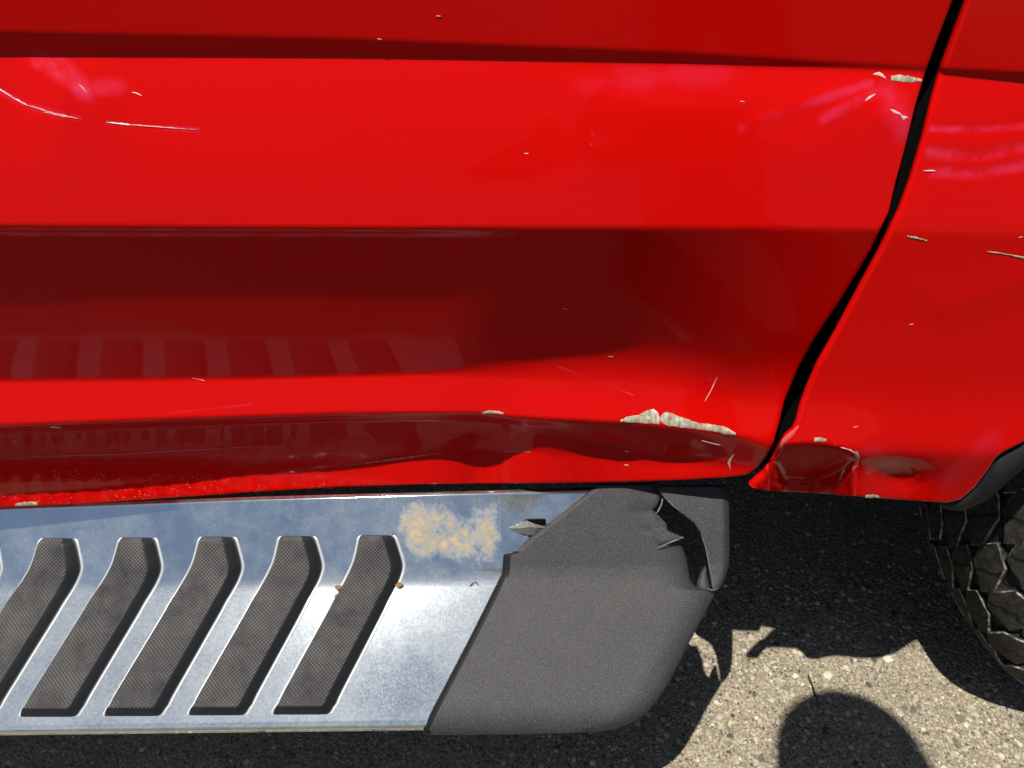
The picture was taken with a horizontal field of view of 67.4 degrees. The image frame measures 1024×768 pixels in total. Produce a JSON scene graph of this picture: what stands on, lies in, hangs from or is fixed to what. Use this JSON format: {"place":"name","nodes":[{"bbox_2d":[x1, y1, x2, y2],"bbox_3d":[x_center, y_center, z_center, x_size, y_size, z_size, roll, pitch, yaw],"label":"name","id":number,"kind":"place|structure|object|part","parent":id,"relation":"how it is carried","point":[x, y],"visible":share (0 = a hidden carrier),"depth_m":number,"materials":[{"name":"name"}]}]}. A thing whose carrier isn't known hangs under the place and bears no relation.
{"place":"outdoors","nodes":[
{"label":"outdoors","id":0,"kind":"place"},
{"bbox_2d":[0,468,1023,767],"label":"ground","id":1,"kind":"structure","parent":0,"point":[844,522],"depth_m":1.22,"materials":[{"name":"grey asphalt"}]},
{"bbox_2d":[0,0,1023,734],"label":"pickup truck","id":2,"kind":"object","parent":1,"relation":"on","point":[246,246],"visible":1,"depth_m":0.70,"materials":[{"name":"red paint"}]},
{"bbox_2d":[335,585,341,590],"bbox_3d":[-0.199,0.234,0.880,0.010,0.005,0.007,0,40,0],"label":"leaf crumb","id":3,"kind":"object","parent":2,"relation":"on","point":[338,587],"visible":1,"depth_m":0.88,"materials":[{"name":"brown plant"}]},
{"bbox_2d":[395,582,402,587],"bbox_3d":[-0.129,0.230,0.879,0.009,0.004,0.008,0,40,0],"label":"leaf crumb","id":4,"kind":"object","parent":2,"relation":"on","point":[398,584],"visible":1,"depth_m":0.88,"materials":[{"name":"brown plant"}]},
{"bbox_3d":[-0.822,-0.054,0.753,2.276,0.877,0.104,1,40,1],"label":"door","id":5,"kind":"part","parent":2,"relation":"part of","materials":[{"name":"red paint"}]},
{"bbox_2d":[808,674,818,706],"bbox_3d":[0.475,0.483,1.210,0.004,0.007,0.055,0,40,0],"label":"twig","id":6,"kind":"object","parent":1,"relation":"on","point":[814,691],"visible":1,"depth_m":1.21,"materials":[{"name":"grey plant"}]}
]}

